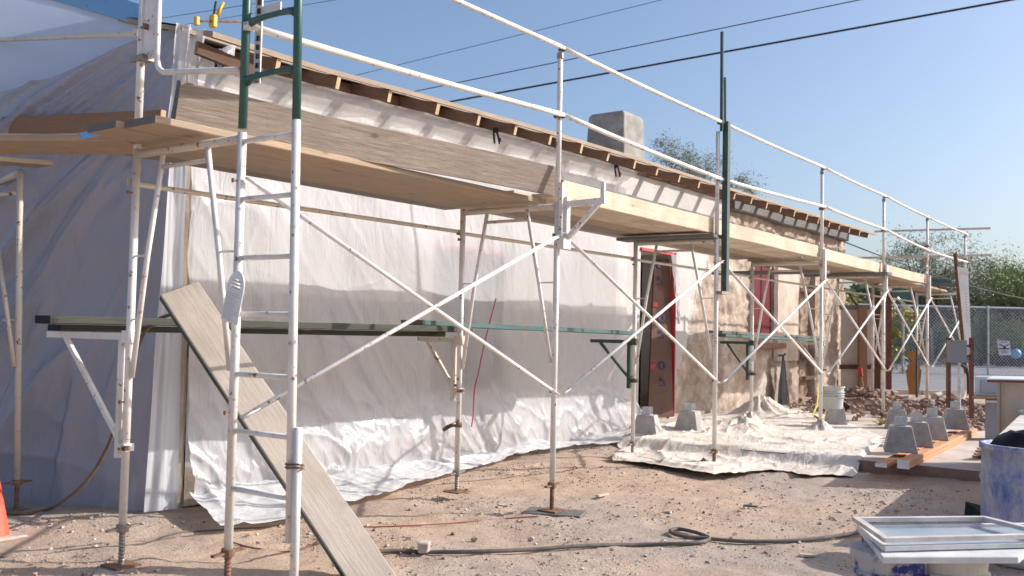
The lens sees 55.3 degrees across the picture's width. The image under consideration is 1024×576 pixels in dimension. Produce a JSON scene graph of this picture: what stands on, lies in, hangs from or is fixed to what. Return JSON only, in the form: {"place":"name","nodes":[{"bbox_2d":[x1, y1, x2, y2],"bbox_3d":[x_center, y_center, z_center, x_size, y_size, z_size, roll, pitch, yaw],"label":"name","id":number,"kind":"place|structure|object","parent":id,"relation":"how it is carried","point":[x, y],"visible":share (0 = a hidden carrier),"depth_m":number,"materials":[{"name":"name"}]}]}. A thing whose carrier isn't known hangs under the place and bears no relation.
{"place":"outdoors","nodes":[
{"label":"outdoors","id":0,"kind":"place"},
{"bbox_2d":[0,392,1023,575],"bbox_3d":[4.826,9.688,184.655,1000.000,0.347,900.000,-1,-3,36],"label":"ground","id":1,"kind":"structure","parent":0,"point":[185,554],"depth_m":6.45,"materials":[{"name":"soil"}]},
{"bbox_2d":[0,483,27,541],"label":"traffic cone","id":2,"kind":"object","parent":1,"relation":"on","point":[6,534],"visible":1,"depth_m":5.85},
{"bbox_2d":[100,132,246,575],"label":"steel scaffold","id":3,"kind":"object","parent":1,"relation":"on","point":[229,550],"visible":0.98,"depth_m":5.00,"materials":[{"name":"metal"}]},
{"bbox_2d":[0,148,141,154],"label":"scaffold plank","id":4,"kind":"object","parent":3,"relation":"on","point":[19,151],"visible":0.55,"depth_m":5.51,"materials":[{"name":"brown wood"}]},
{"bbox_2d":[0,134,142,147],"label":"scaffold plank","id":5,"kind":"object","parent":3,"relation":"on","point":[40,141],"visible":0.85,"depth_m":5.24,"materials":[{"name":"brown wood"}]},
{"bbox_2d":[2,110,165,133],"bbox_3d":[-3.214,-1.132,6.875,2.507,0.173,0.042,6,0,35],"label":"toe board","id":6,"kind":"object","parent":5,"relation":"on","point":[62,124],"visible":0.51,"depth_m":6.76,"materials":[{"name":"brown wood"}]},
{"bbox_2d":[46,330,134,457],"bbox_3d":[-2.360,0.570,5.417,0.872,0.680,0.105,-1,-3,36],"label":"side bracket","id":7,"kind":"object","parent":3,"relation":"attached to","point":[124,337],"visible":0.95,"depth_m":5.27,"materials":[{"name":"metal"}]},
{"bbox_2d":[35,315,472,332],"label":"plank","id":8,"kind":"object","parent":7,"relation":"on","point":[53,319],"visible":0.77,"depth_m":6.32,"materials":[{"name":"black wood"}]},
{"bbox_2d":[6,313,170,514],"bbox_3d":[-2.230,0.829,6.053,2.604,1.377,0.695,0,-3,16],"label":"hose","id":9,"kind":"object","parent":8,"relation":"on","point":[101,458],"visible":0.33,"depth_m":6.11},
{"bbox_2d":[401,320,639,334],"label":"plank","id":10,"kind":"object","parent":8,"relation":"on","point":[506,327],"visible":0.79,"depth_m":8.41,"materials":[{"name":"teal paint"}]},
{"bbox_2d":[130,0,239,148],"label":"end guard frame","id":11,"kind":"object","parent":3,"relation":"on","point":[149,31],"visible":0.99,"depth_m":5.26,"materials":[{"name":"white paint"}]},
{"bbox_2d":[0,29,137,41],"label":"guard rail","id":12,"kind":"object","parent":11,"relation":"attached to","point":[134,33],"visible":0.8,"depth_m":6.04,"materials":[{"name":"metal"}]},
{"bbox_2d":[231,119,304,575],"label":"scaffold ladder","id":13,"kind":"object","parent":3,"relation":"attached to","point":[293,464],"visible":0.99,"depth_m":4.49,"materials":[{"name":"metal"}]},
{"bbox_2d":[221,271,244,324],"bbox_3d":[-1.335,0.048,4.673,0.165,0.260,0.006,-1,-3,36],"label":"hang tag","id":14,"kind":"object","parent":13,"relation":"hanging from","point":[232,304],"visible":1,"depth_m":4.67,"materials":[{"name":"white plastic"}]},
{"bbox_2d":[238,0,302,128],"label":"ladder extension","id":15,"kind":"object","parent":13,"relation":"on","point":[247,80],"visible":1,"depth_m":4.67,"materials":[{"name":"green paint"}]},
{"bbox_2d":[76,131,480,208],"bbox_3d":[-1.265,-0.728,6.405,0.262,0.039,3.194,-1,-3,37],"label":"scaffold plank","id":16,"kind":"object","parent":3,"relation":"on","point":[217,161],"visible":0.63,"depth_m":6.30,"materials":[{"name":"brown wood"}]},
{"bbox_2d":[121,154,458,209],"bbox_3d":[-1.394,-0.723,6.603,0.183,0.042,3.083,-1,-3,37],"label":"scaffold plank","id":17,"kind":"object","parent":3,"relation":"on","point":[303,183],"visible":0.38,"depth_m":6.68,"materials":[{"name":"brown wood"}]},
{"bbox_2d":[87,120,513,207],"bbox_3d":[-1.065,-0.727,6.237,0.264,0.039,3.334,-1,-3,37],"label":"scaffold plank","id":18,"kind":"object","parent":3,"relation":"on","point":[115,129],"visible":0.62,"depth_m":5.83,"materials":[{"name":"brown wood"}]},
{"bbox_2d":[125,115,545,205],"bbox_3d":[-0.832,-0.729,6.100,0.265,0.040,3.322,-1,-3,36],"label":"scaffold plank","id":19,"kind":"object","parent":3,"relation":"on","point":[172,128],"visible":0.93,"depth_m":5.72,"materials":[{"name":"brown wood"}]},
{"bbox_2d":[171,80,561,196],"bbox_3d":[-0.675,-0.852,6.038,0.047,0.227,3.068,18,9,40],"label":"toe board","id":20,"kind":"object","parent":19,"relation":"on","point":[205,106],"visible":0.84,"depth_m":5.79,"materials":[{"name":"brown wood"}]},
{"bbox_2d":[240,177,565,417],"bbox_3d":[-0.469,0.112,5.841,0.065,1.161,2.815,-1,-3,36],"label":"cross brace","id":21,"kind":"object","parent":3,"relation":"attached to","point":[263,189],"visible":1,"depth_m":5.56,"materials":[{"name":"white paint"}]},
{"bbox_2d":[159,282,394,575],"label":"leaning plank","id":22,"kind":"object","parent":1,"relation":"on","point":[340,533],"visible":0.82,"depth_m":5.26,"materials":[{"name":"grey wood"}]},
{"bbox_2d":[54,0,876,506],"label":"adobe building","id":23,"kind":"structure","parent":1,"relation":"on","point":[658,184],"depth_m":13.91,"materials":[{"name":"paint"}]},
{"bbox_2d":[0,30,174,510],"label":"plastic sheet","id":24,"kind":"object","parent":23,"relation":"attached to","point":[76,221],"visible":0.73,"depth_m":6.96,"materials":[{"name":"plastic"}]},
{"bbox_2d":[0,0,184,188],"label":"wall","id":25,"kind":"structure","parent":23,"relation":"attached to","point":[22,63],"depth_m":7.43,"materials":[{"name":"paint"}]},
{"bbox_2d":[144,166,186,511],"bbox_3d":[-2.376,-0.118,6.796,0.126,3.280,0.300,-1,-3,36],"label":"plastic strip","id":26,"kind":"object","parent":23,"relation":"hanging from","point":[161,490],"visible":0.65,"depth_m":6.78,"materials":[{"name":"plastic"}]},
{"bbox_2d":[177,166,191,507],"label":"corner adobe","id":27,"kind":"structure","parent":23,"relation":"attached to","point":[183,378],"depth_m":6.96,"materials":[{"name":"beige paint"}]},
{"bbox_2d":[168,23,204,117],"bbox_3d":[-2.266,-1.351,6.778,0.096,0.972,0.274,-1,-3,36],"label":"plastic scrap","id":28,"kind":"object","parent":23,"relation":"attached to","point":[184,56],"visible":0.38,"depth_m":6.76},
{"bbox_2d":[188,59,641,525],"bbox_3d":[-0.059,0.034,9.180,1.028,3.244,7.022,-1,-3,36],"label":"plastic sheet","id":29,"kind":"object","parent":23,"relation":"attached to","point":[375,419],"visible":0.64,"depth_m":8.57,"materials":[{"name":"plastic"}]},
{"bbox_2d":[587,110,644,158],"bbox_3d":[1.594,-2.104,15.040,0.720,1.112,0.720,-1,-3,36],"label":"chimney","id":30,"kind":"object","parent":23,"relation":"on","point":[625,124],"visible":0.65,"depth_m":14.79,"materials":[{"name":"concrete"}]},
{"bbox_2d":[647,259,672,416],"bbox_3d":[1.963,0.662,13.096,0.445,2.120,0.134,3,-3,-33],"label":"door","id":31,"kind":"structure","parent":23,"relation":"on","point":[660,395],"depth_m":13.09,"materials":[{"name":"red"}]},
{"bbox_2d":[522,507,586,518],"bbox_3d":[0.302,1.608,6.955,0.420,0.038,0.240,0,-3,16],"label":"sole board","id":32,"kind":"object","parent":1,"relation":"on","point":[579,514],"visible":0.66,"depth_m":6.89,"materials":[{"name":"grey wood"}]},
{"bbox_2d":[443,202,565,512],"bbox_3d":[-0.048,0.488,7.269,1.022,2.209,0.203,-1,-3,36],"label":"steel scaffold","id":33,"kind":"object","parent":32,"relation":"on","point":[461,360],"visible":0.98,"depth_m":7.21,"materials":[{"name":"metal"}]},
{"bbox_2d":[127,178,459,234],"bbox_3d":[-1.234,-0.501,6.440,0.029,0.040,2.885,-1,-3,36],"label":"ledger rail","id":34,"kind":"object","parent":33,"relation":"attached to","point":[227,197],"visible":0.91,"depth_m":6.29,"materials":[{"name":"beige paint"}]},
{"bbox_2d":[417,336,464,400],"bbox_3d":[-0.558,0.618,7.602,0.492,0.500,0.105,-1,-3,36],"label":"side bracket","id":35,"kind":"object","parent":33,"relation":"attached to","point":[451,378],"visible":1,"depth_m":7.54,"materials":[{"name":"metal"}]},
{"bbox_2d":[47,324,445,336],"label":"plank","id":36,"kind":"object","parent":35,"relation":"on","point":[97,328],"visible":0.74,"depth_m":6.63,"materials":[{"name":"black wood"}]},
{"bbox_2d":[554,48,565,236],"bbox_3d":[0.337,-1.060,7.062,0.082,1.400,0.100,-1,-3,36],"label":"guard post","id":37,"kind":"object","parent":33,"relation":"attached to","point":[560,190],"visible":0.87,"depth_m":7.07,"materials":[{"name":"metal"}]},
{"bbox_2d":[243,21,565,117],"bbox_3d":[-0.457,-1.266,5.928,0.048,0.155,2.869,-1,-3,36],"label":"guard rail","id":38,"kind":"object","parent":37,"relation":"attached to","point":[340,52],"visible":0.99,"depth_m":5.60,"materials":[{"name":"metal"}]},
{"bbox_2d":[253,0,281,83],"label":"hanger bracket","id":39,"kind":"object","parent":38,"relation":"attached to","point":[261,9],"visible":0.81,"depth_m":4.80,"materials":[{"name":"metal"}]},
{"bbox_2d":[450,0,565,51],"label":"guard rail","id":40,"kind":"object","parent":37,"relation":"attached to","point":[463,3],"visible":1,"depth_m":6.53,"materials":[{"name":"metal"}]},
{"bbox_2d":[557,182,606,249],"bbox_3d":[0.499,-0.511,6.952,0.357,0.460,0.095,-1,-3,36],"label":"outrigger bracket","id":41,"kind":"object","parent":37,"relation":"attached to","point":[564,243],"visible":0.99,"depth_m":6.98,"materials":[{"name":"metal"}]},
{"bbox_2d":[565,46,721,124],"bbox_3d":[1.184,-1.667,8.232,0.047,0.055,2.829,-1,-3,36],"label":"guard rail","id":42,"kind":"object","parent":37,"relation":"attached to","point":[620,75],"visible":0.99,"depth_m":7.99,"materials":[{"name":"metal"}]},
{"bbox_2d":[565,113,722,180],"bbox_3d":[1.178,-1.147,8.204,0.048,0.115,2.829,-1,-3,36],"label":"guard rail","id":43,"kind":"object","parent":37,"relation":"attached to","point":[625,141],"visible":0.98,"depth_m":7.96,"materials":[{"name":"metal"}]},
{"bbox_2d":[560,239,723,394],"bbox_3d":[1.165,0.250,8.116,0.065,1.161,2.775,-1,-3,36],"label":"cross brace","id":44,"kind":"object","parent":33,"relation":"attached to","point":[630,298],"visible":0.94,"depth_m":7.89,"materials":[{"name":"white paint"}]},
{"bbox_2d":[379,527,859,553],"bbox_3d":[0.883,1.556,6.094,3.577,0.061,0.433,2,-3,-15],"label":"hose","id":45,"kind":"object","parent":1,"relation":"on","point":[702,538],"visible":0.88,"depth_m":5.96,"materials":[{"name":"rubber"}]},
{"bbox_2d":[628,237,718,461],"bbox_3d":[1.576,0.597,9.529,1.022,2.152,0.203,-1,-3,36],"label":"steel scaffold","id":46,"kind":"object","parent":1,"relation":"on","point":[713,356],"visible":0.97,"depth_m":9.46,"materials":[{"name":"metal"}]},
{"bbox_2d":[465,232,632,260],"bbox_3d":[0.401,-0.362,8.715,0.029,0.040,2.845,-1,-3,36],"label":"ledger rail","id":47,"kind":"object","parent":46,"relation":"attached to","point":[537,244],"visible":0.85,"depth_m":8.43,"materials":[{"name":"metal"}]},
{"bbox_2d":[590,338,638,387],"bbox_3d":[1.033,0.756,9.884,0.572,0.500,0.105,-1,-3,36],"label":"side bracket","id":48,"kind":"object","parent":46,"relation":"attached to","point":[628,373],"visible":0.99,"depth_m":9.80,"materials":[{"name":"metal"}]},
{"bbox_2d":[616,234,721,241],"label":"cross plank","id":49,"kind":"object","parent":46,"relation":"on","point":[668,237],"visible":0.87,"depth_m":9.52,"materials":[{"name":"grey wood"}]},
{"bbox_2d":[474,207,759,258],"bbox_3d":[1.298,-0.540,10.032,0.244,0.042,6.003,-1,-3,36],"label":"scaffold plank","id":50,"kind":"object","parent":49,"relation":"on","point":[592,228],"visible":0.37,"depth_m":9.49,"materials":[{"name":"brown wood"}]},
{"bbox_2d":[511,206,775,258],"bbox_3d":[1.472,-0.544,9.846,0.244,0.042,6.103,-1,-3,36],"label":"scaffold plank","id":51,"kind":"object","parent":49,"relation":"on","point":[549,213],"visible":0.41,"depth_m":9.39,"materials":[{"name":"brown wood"}]},
{"bbox_2d":[509,190,797,257],"bbox_3d":[1.675,-0.546,9.700,0.244,0.042,6.003,-1,-3,36],"label":"scaffold plank","id":52,"kind":"object","parent":49,"relation":"on","point":[596,216],"visible":0.47,"depth_m":9.15,"materials":[{"name":"brown wood"}]},
{"bbox_2d":[531,194,810,256],"bbox_3d":[1.916,-0.545,9.650,0.203,0.041,5.803,-1,-3,36],"label":"scaffold plank","id":53,"kind":"object","parent":49,"relation":"on","point":[549,199],"visible":0.44,"depth_m":8.78,"materials":[{"name":"brown wood"}]},
{"bbox_2d":[715,31,730,294],"bbox_3d":[2.007,-1.198,9.348,0.111,2.525,0.172,-1,-3,36],"label":"guard post","id":54,"kind":"object","parent":46,"relation":"attached to","point":[725,127],"visible":1,"depth_m":9.34,"materials":[{"name":"metal"}]},
{"bbox_2d":[721,262,827,382],"bbox_3d":[2.872,0.395,10.491,0.065,1.160,3.060,-1,-3,36],"label":"cross brace","id":55,"kind":"object","parent":46,"relation":"attached to","point":[773,331],"visible":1,"depth_m":10.29,"materials":[{"name":"white paint"}]},
{"bbox_2d":[648,128,713,179],"bbox_3d":[4.518,-0.846,25.884,2.147,6.587,2.496,-1,-3,36],"label":"mesquite tree","id":56,"kind":"object","parent":1,"relation":"on","point":[679,157],"visible":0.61,"depth_m":26.00,"materials":[{"name":"green plant"}]},
{"bbox_2d":[612,395,884,476],"bbox_3d":[3.201,1.600,11.731,2.708,0.410,7.061,0,-3,29],"label":"canvas tarp","id":57,"kind":"object","parent":1,"relation":"on","point":[769,424],"visible":0.81,"depth_m":10.02,"materials":[{"name":"fabric"}]},
{"bbox_2d":[635,406,661,434],"bbox_3d":[1.474,1.457,10.663,0.287,0.320,0.287,0,-3,21],"label":"pier block","id":58,"kind":"object","parent":57,"relation":"on","point":[647,422],"depth_m":10.57,"materials":[{"name":"concrete"}]},
{"bbox_2d":[674,403,704,430],"bbox_3d":[2.067,1.501,11.366,0.287,0.320,0.287,0,-3,30],"label":"pier block","id":59,"kind":"object","parent":57,"relation":"on","point":[689,417],"depth_m":11.28,"materials":[{"name":"concrete"}]},
{"bbox_2d":[824,407,847,424],"bbox_3d":[4.185,1.647,12.633,0.287,0.235,0.287,0,-3,16],"label":"pier block","id":60,"kind":"object","parent":57,"relation":"on","point":[835,416],"depth_m":12.52,"materials":[{"name":"concrete"}]},
{"bbox_2d":[823,385,844,408],"bbox_3d":[4.015,1.366,12.219,0.286,0.280,0.286,-1,-3,36],"label":"plastic bucket","id":61,"kind":"object","parent":60,"relation":"on","point":[833,397],"visible":0.89,"depth_m":12.11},
{"bbox_2d":[630,405,984,481],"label":"concrete slab","id":62,"kind":"structure","parent":1,"relation":"on","point":[959,462],"depth_m":9.10,"materials":[{"name":"concrete"}]},
{"bbox_2d":[749,261,822,426],"bbox_3d":[3.366,0.695,12.021,1.022,2.045,0.203,-1,-3,36],"label":"steel scaffold","id":63,"kind":"object","parent":62,"relation":"on","point":[820,336],"visible":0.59,"depth_m":11.96,"materials":[{"name":"metal"}]},
{"bbox_2d":[819,168,826,280],"bbox_3d":[3.749,-0.771,11.811,0.082,1.400,0.100,-1,-3,36],"label":"guard post","id":64,"kind":"object","parent":63,"relation":"attached to","point":[823,255],"visible":0.98,"depth_m":11.82,"materials":[{"name":"metal"}]},
{"bbox_2d":[825,281,888,375],"bbox_3d":[4.562,0.538,12.843,0.065,1.161,2.720,-1,-3,36],"label":"cross brace","id":65,"kind":"object","parent":63,"relation":"attached to","point":[856,326],"visible":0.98,"depth_m":12.68,"materials":[{"name":"white paint"}]},
{"bbox_2d":[817,275,884,417],"bbox_3d":[4.958,0.830,14.236,1.022,2.045,0.203,-1,-3,36],"label":"steel scaffold","id":66,"kind":"object","parent":62,"relation":"on","point":[877,338],"visible":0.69,"depth_m":14.07,"materials":[{"name":"metal"}]},
{"bbox_2d":[803,272,891,276],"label":"cross plank","id":67,"kind":"object","parent":66,"relation":"on","point":[854,274],"visible":0.86,"depth_m":14.14,"materials":[{"name":"grey wood"}]},
{"bbox_2d":[803,257,917,282],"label":"scaffold plank","id":68,"kind":"object","parent":67,"relation":"on","point":[812,259],"visible":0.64,"depth_m":13.24,"materials":[{"name":"brown wood"}]},
{"bbox_2d":[561,180,824,258],"bbox_3d":[2.084,-0.579,9.623,0.058,0.151,5.853,-1,-3,36],"label":"toe board","id":69,"kind":"object","parent":68,"relation":"on","point":[626,205],"visible":0.89,"depth_m":8.80,"materials":[{"name":"brown wood"}]},
{"bbox_2d":[827,249,925,283],"bbox_3d":[5.349,-0.277,14.139,0.055,0.154,5.294,-1,-3,36],"label":"toe board","id":70,"kind":"object","parent":68,"relation":"on","point":[849,260],"visible":0.89,"depth_m":13.55,"materials":[{"name":"brown wood"}]},
{"bbox_2d":[897,432,976,468],"bbox_3d":[4.421,1.629,10.012,0.103,0.039,3.929,0,-3,33],"label":"fir timber","id":71,"kind":"object","parent":62,"relation":"on","point":[901,466],"visible":0.47,"depth_m":9.37,"materials":[{"name":"orange wood"}]},
{"bbox_2d":[897,428,976,464],"bbox_3d":[4.422,1.591,10.015,0.101,0.038,3.929,0,-3,33],"label":"fir timber","id":72,"kind":"object","parent":71,"relation":"on","point":[911,458],"visible":0.88,"depth_m":9.37,"materials":[{"name":"orange wood"}]},
{"bbox_2d":[883,416,917,453],"bbox_3d":[3.595,1.350,9.048,0.287,0.320,0.287,0,-3,19],"label":"pier block","id":73,"kind":"object","parent":72,"relation":"on","point":[900,438],"depth_m":8.94,"materials":[{"name":"concrete"}]},
{"bbox_2d":[906,412,933,447],"bbox_3d":[3.946,1.380,9.538,0.287,0.320,0.287,0,-3,17],"label":"pier block","id":74,"kind":"object","parent":72,"relation":"on","point":[921,431],"depth_m":9.42,"materials":[{"name":"concrete"}]},
{"bbox_2d":[922,408,948,440],"bbox_3d":[4.407,1.422,10.250,0.287,0.320,0.287,0,-3,17],"label":"pier block","id":75,"kind":"object","parent":72,"relation":"on","point":[936,423],"depth_m":10.13,"materials":[{"name":"concrete"}]},
{"bbox_2d":[943,401,969,429],"bbox_3d":[5.216,1.496,11.503,0.287,0.320,0.287,0,-3,19],"label":"pier block","id":76,"kind":"object","parent":72,"relation":"on","point":[954,417],"depth_m":11.40,"materials":[{"name":"concrete"}]},
{"bbox_2d":[946,338,973,418],"bbox_3d":[5.707,1.143,12.401,0.374,1.032,0.246,1,-3,0],"label":"meter box","id":77,"kind":"object","parent":62,"relation":"on","point":[957,351],"visible":0.9,"depth_m":12.41,"materials":[{"name":"grey"}]},
{"bbox_2d":[987,376,1023,435],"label":"workshop cabinet","id":78,"kind":"object","parent":62,"relation":"on","point":[1010,399],"visible":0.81,"depth_m":8.49,"materials":[{"name":"white plastic"}]},
{"bbox_2d":[839,305,885,388],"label":"beige panel wall","id":79,"kind":"structure","parent":1,"relation":"on","point":[848,366],"depth_m":19.00,"materials":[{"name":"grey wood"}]},
{"bbox_2d":[858,307,866,387],"bbox_3d":[6.760,1.182,18.860,0.178,1.642,0.195,1,-3,0],"label":"timber post","id":80,"kind":"object","parent":1,"relation":"on","point":[862,343],"visible":0.64,"depth_m":18.80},
{"bbox_2d":[874,291,880,388],"bbox_3d":[6.588,1.131,17.660,0.142,2.160,0.218,1,-3,0],"label":"timber post","id":81,"kind":"object","parent":1,"relation":"on","point":[877,374],"visible":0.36,"depth_m":17.60,"materials":[{"name":"brown wood"}]},
{"bbox_2d":[845,290,922,373],"bbox_3d":[10.853,1.288,30.011,3.286,2.749,2.942,1,-3,4],"label":"desert shrub","id":82,"kind":"object","parent":1,"relation":"on","point":[907,314],"visible":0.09,"depth_m":29.52,"materials":[{"name":"green plant"}]},
{"bbox_2d":[886,292,891,389],"bbox_3d":[6.654,1.082,17.260,0.100,2.063,0.214,1,-3,0],"label":"timber post","id":83,"kind":"object","parent":1,"relation":"on","point":[888,340],"visible":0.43,"depth_m":17.20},
{"bbox_2d":[850,541,929,575],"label":"paint bucket","id":84,"kind":"object","parent":1,"relation":"on","point":[866,561],"visible":0.59,"depth_m":4.18,"materials":[{"name":"plastic"}]},
{"bbox_2d":[871,284,928,397],"bbox_3d":[6.490,0.960,16.369,1.022,2.045,0.203,-1,-3,36],"label":"steel scaffold","id":85,"kind":"object","parent":1,"relation":"on","point":[922,339],"visible":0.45,"depth_m":16.29,"materials":[{"name":"metal"}]},
{"bbox_2d":[789,359,1023,430],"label":"rubble","id":86,"kind":"object","parent":1,"relation":"on","point":[871,402],"visible":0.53,"depth_m":14.87,"materials":[{"name":"stone"}]},
{"bbox_2d":[906,341,921,396],"bbox_3d":[6.486,1.310,15.796,0.214,0.900,0.216,-1,-3,36],"label":"wooden cutout","id":87,"kind":"object","parent":86,"relation":"on","point":[913,372],"visible":0.99,"depth_m":15.80,"materials":[{"name":"orange wood"}]},
{"bbox_2d":[953,253,970,373],"bbox_3d":[6.261,0.352,13.545,0.272,1.674,0.171,2,-3,-23],"label":"gauge board","id":88,"kind":"object","parent":86,"relation":"on","point":[962,282],"visible":0.91,"depth_m":13.50,"materials":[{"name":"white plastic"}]},
{"bbox_2d":[893,317,955,364],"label":"desert shrub","id":89,"kind":"object","parent":1,"relation":"on","point":[939,338],"visible":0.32,"depth_m":41.58,"materials":[{"name":"green plant"}]},
{"bbox_2d":[845,303,1023,374],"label":"chain link fence","id":90,"kind":"object","parent":1,"relation":"on","point":[987,332],"visible":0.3,"depth_m":30.19,"materials":[{"name":"metal"}]},
{"bbox_2d":[870,217,1006,363],"bbox_3d":[17.250,0.296,40.207,5.817,6.102,4.721,-1,-3,36],"label":"mesquite tree","id":91,"kind":"object","parent":1,"relation":"on","point":[935,301],"visible":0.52,"depth_m":39.88,"materials":[{"name":"green plant"}]},
{"bbox_2d":[927,563,990,575],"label":"paint bucket","id":92,"kind":"object","parent":1,"relation":"on","point":[977,569],"visible":0.27,"depth_m":4.17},
{"bbox_2d":[858,529,1023,563],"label":"sheet panel","id":93,"kind":"object","parent":92,"relation":"on","point":[992,555],"visible":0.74,"depth_m":4.04,"materials":[{"name":"plastic"}]},
{"bbox_2d":[857,523,1023,550],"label":"screen frame","id":94,"kind":"object","parent":93,"relation":"on","point":[889,530],"visible":0.8,"depth_m":4.42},
{"bbox_2d":[852,516,1023,542],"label":"screen frame","id":95,"kind":"object","parent":94,"relation":"on","point":[869,528],"visible":1,"depth_m":4.32,"materials":[{"name":"metal"}]},
{"bbox_2d":[936,246,1019,339],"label":"mesquite tree","id":96,"kind":"object","parent":1,"relation":"on","point":[951,313],"visible":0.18,"depth_m":43.44,"materials":[{"name":"green plant"}]},
{"bbox_2d":[950,240,1023,328],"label":"mesquite tree","id":97,"kind":"object","parent":1,"relation":"on","point":[1003,313],"visible":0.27,"depth_m":45.73,"materials":[{"name":"green plant"}]},
{"bbox_2d":[955,315,1023,361],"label":"desert shrub","id":98,"kind":"object","parent":1,"relation":"on","point":[992,340],"visible":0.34,"depth_m":41.94,"materials":[{"name":"green plant"}]},
{"bbox_2d":[971,260,1023,325],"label":"mesquite tree","id":99,"kind":"object","parent":1,"relation":"on","point":[1015,286],"visible":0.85,"depth_m":42.62,"materials":[{"name":"green plant"}]},
{"bbox_2d":[979,439,1023,569],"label":"blue drum","id":100,"kind":"object","parent":1,"relation":"on","point":[1001,475],"visible":0.61,"depth_m":5.62,"materials":[{"name":"plastic"}]},
{"bbox_2d":[990,430,1023,447],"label":"dark sack","id":101,"kind":"object","parent":100,"relation":"in","point":[1012,438],"visible":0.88,"depth_m":5.72,"materials":[{"name":"plastic"}]},
{"bbox_2d":[128,0,1023,320],"label":"sky","id":102,"kind":"structure","parent":0,"point":[926,114],"materials":[{"name":"blue"}]},
{"bbox_2d":[415,0,858,91],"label":"power line","id":103,"kind":"object","parent":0,"point":[650,42],"visible":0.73,"depth_m":36.64,"materials":[{"name":"grey metal"}]},
{"bbox_2d":[450,0,1013,101],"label":"power line","id":104,"kind":"object","parent":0,"point":[869,25],"visible":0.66,"depth_m":33.28,"materials":[{"name":"grey metal"}]},
{"bbox_2d":[892,358,1023,390],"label":"road","id":105,"kind":"structure","parent":0,"point":[936,381],"depth_m":27.68,"materials":[{"name":"asphalt"}]},
{"bbox_2d":[985,399,996,439],"bbox_3d":[5.564,1.496,11.148,0.270,0.458,0.506,0,-3,30],"label":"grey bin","id":106,"kind":"object","parent":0,"point":[990,418],"visible":0.35,"depth_m":11.00,"materials":[{"name":"grey"}]},
{"bbox_3d":[-3.313,1.545,6.676,0.220,0.038,0.400,1,-3,7],"label":"sole board","id":107,"kind":"object","parent":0,"visible":0},
{"bbox_2d":[0,169,32,511],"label":"steel scaffold","id":108,"kind":"object","parent":107,"relation":"on","point":[16,363],"visible":0.99,"depth_m":6.68,"materials":[{"name":"metal"}]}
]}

